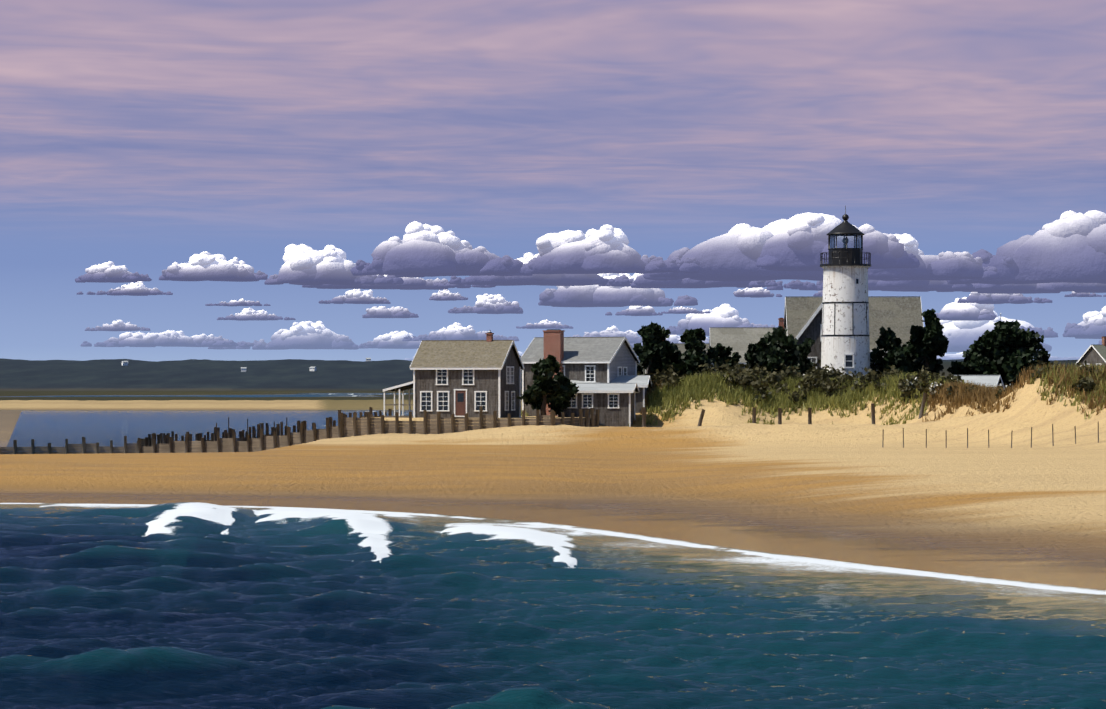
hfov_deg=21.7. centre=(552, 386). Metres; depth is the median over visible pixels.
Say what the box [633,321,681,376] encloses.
tree
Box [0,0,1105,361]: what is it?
sky
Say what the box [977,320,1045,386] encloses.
tree
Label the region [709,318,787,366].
keepers wing
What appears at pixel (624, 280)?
cloud
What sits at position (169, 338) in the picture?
cloud
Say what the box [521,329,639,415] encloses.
second house
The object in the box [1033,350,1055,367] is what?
tree
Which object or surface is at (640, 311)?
cloud
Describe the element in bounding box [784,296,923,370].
keepers house
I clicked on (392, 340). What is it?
cloud
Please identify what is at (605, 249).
cloud
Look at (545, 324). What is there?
cloud
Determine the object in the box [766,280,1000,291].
cloud
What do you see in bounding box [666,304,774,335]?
cloud
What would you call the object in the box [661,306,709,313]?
cloud
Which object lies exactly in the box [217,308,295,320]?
cloud
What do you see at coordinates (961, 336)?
cloud
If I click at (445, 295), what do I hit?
cloud
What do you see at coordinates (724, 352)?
tree
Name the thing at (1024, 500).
ground
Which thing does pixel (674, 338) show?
cloud
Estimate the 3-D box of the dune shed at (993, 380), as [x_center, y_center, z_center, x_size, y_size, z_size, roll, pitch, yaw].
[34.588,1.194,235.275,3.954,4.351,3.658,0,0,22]
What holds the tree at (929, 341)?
on the ground at (1024, 500)
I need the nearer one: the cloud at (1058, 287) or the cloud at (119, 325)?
the cloud at (1058, 287)
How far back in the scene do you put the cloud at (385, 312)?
17206.07 m
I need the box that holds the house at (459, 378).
[383,330,523,417]
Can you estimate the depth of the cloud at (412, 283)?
11992.17 m
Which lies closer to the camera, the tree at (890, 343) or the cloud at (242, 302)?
the tree at (890, 343)
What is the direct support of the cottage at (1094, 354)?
on the ground at (1024, 500)
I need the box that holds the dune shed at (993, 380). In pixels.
[954,375,1004,389]
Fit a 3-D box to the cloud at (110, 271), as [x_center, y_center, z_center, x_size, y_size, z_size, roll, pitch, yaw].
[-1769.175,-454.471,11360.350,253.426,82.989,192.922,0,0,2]
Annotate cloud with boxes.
[75,261,137,282]
[77,281,172,295]
[80,330,253,346]
[85,320,149,330]
[122,251,267,281]
[205,298,270,305]
[208,321,358,349]
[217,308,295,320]
[264,244,403,284]
[302,275,494,289]
[318,289,390,303]
[350,221,535,276]
[358,331,420,348]
[362,306,418,317]
[402,322,518,340]
[404,351,523,360]
[429,289,467,300]
[448,252,608,285]
[448,294,522,313]
[516,319,572,328]
[532,225,700,273]
[538,273,697,306]
[569,325,642,343]
[599,274,802,287]
[605,306,662,315]
[630,335,708,347]
[643,212,857,280]
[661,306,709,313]
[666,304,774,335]
[733,287,781,297]
[756,213,919,270]
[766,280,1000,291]
[813,291,822,295]
[868,233,999,280]
[913,282,1105,293]
[935,294,996,320]
[937,352,1080,359]
[940,311,1051,351]
[946,210,1105,284]
[957,292,1051,303]
[1018,306,1105,338]
[1064,291,1105,296]
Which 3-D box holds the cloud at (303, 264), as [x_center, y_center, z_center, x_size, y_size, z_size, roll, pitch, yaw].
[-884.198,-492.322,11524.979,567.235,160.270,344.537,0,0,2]
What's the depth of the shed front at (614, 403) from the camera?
231.44 m
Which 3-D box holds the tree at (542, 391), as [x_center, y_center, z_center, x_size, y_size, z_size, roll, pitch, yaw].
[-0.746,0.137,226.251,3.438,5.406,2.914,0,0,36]
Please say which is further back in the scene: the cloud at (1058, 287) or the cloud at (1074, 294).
the cloud at (1074, 294)
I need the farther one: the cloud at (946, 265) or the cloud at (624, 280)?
the cloud at (624, 280)
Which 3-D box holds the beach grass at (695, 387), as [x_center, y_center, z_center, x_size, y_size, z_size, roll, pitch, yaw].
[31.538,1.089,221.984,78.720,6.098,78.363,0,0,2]
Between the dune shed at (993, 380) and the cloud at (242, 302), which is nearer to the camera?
the dune shed at (993, 380)
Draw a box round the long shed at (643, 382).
[570,375,651,412]
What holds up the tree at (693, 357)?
on the ground at (1024, 500)
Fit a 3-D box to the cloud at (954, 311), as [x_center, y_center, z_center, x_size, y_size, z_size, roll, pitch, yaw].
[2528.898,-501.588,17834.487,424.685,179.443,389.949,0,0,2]
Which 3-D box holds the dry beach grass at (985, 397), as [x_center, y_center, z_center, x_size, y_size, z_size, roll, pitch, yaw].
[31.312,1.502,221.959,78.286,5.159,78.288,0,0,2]
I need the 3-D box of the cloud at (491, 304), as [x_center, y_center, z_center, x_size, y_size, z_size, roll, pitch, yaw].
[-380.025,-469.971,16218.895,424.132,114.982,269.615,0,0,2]
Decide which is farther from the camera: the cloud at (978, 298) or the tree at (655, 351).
the cloud at (978, 298)
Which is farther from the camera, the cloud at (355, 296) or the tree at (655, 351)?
the cloud at (355, 296)
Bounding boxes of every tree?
[517,355,568,414]
[548,371,578,416]
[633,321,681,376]
[637,354,642,374]
[668,342,681,367]
[677,328,718,376]
[712,343,741,369]
[744,340,763,369]
[758,326,800,377]
[789,338,814,374]
[870,326,917,373]
[901,341,918,366]
[909,308,948,374]
[947,330,1011,386]
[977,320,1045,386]
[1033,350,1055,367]
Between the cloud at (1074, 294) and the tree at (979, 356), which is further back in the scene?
the cloud at (1074, 294)
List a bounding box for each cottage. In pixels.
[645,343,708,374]
[1076,336,1105,367]
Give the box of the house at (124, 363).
[121,361,127,365]
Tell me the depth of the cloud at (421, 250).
10535.93 m
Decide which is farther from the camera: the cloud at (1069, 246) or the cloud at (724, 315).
the cloud at (724, 315)
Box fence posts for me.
[642,393,1098,447]
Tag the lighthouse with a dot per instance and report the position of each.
(845, 344)
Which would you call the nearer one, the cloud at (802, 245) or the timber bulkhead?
the timber bulkhead
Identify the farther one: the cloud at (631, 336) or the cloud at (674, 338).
the cloud at (674, 338)
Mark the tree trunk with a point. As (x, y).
(1000, 322)
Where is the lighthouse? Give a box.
[820,205,870,377]
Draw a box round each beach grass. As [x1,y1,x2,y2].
[521,361,1105,426]
[633,362,1105,423]
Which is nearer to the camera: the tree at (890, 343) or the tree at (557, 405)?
the tree at (557, 405)
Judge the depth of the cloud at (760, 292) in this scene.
13195.08 m
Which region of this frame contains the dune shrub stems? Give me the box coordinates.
[633,358,1102,403]
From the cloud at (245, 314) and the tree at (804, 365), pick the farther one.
the cloud at (245, 314)
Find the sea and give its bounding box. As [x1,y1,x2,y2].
[0,393,1105,708]
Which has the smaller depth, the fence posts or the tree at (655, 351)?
the fence posts
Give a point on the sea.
(186, 605)
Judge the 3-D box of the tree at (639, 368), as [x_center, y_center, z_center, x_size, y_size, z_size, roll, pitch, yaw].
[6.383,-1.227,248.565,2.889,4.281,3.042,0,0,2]
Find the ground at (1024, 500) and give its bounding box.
[0,356,1105,589]
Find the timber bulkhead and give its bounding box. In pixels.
[0,406,598,453]
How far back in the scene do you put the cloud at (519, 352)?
54005.62 m
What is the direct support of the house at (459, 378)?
on the ground at (1024, 500)
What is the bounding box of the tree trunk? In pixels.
[992,321,1010,384]
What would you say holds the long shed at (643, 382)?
on the ground at (1024, 500)
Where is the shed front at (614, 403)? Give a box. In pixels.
[562,383,638,426]
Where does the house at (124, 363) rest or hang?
on the ground at (1024, 500)
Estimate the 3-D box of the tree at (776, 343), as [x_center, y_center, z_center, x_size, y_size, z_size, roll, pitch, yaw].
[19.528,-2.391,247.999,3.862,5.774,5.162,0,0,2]
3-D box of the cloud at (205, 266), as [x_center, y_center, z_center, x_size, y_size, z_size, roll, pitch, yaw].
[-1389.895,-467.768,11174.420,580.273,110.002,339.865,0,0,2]
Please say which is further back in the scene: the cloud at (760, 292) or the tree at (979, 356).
the cloud at (760, 292)
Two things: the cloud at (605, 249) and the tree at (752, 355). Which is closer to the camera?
the tree at (752, 355)
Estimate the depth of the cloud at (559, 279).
11517.08 m
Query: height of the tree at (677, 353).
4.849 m
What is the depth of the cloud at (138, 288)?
12879.00 m
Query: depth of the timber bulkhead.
225.98 m
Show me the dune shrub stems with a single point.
(743, 375)
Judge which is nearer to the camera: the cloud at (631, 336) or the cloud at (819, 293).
the cloud at (819, 293)
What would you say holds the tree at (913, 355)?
on the ground at (1024, 500)

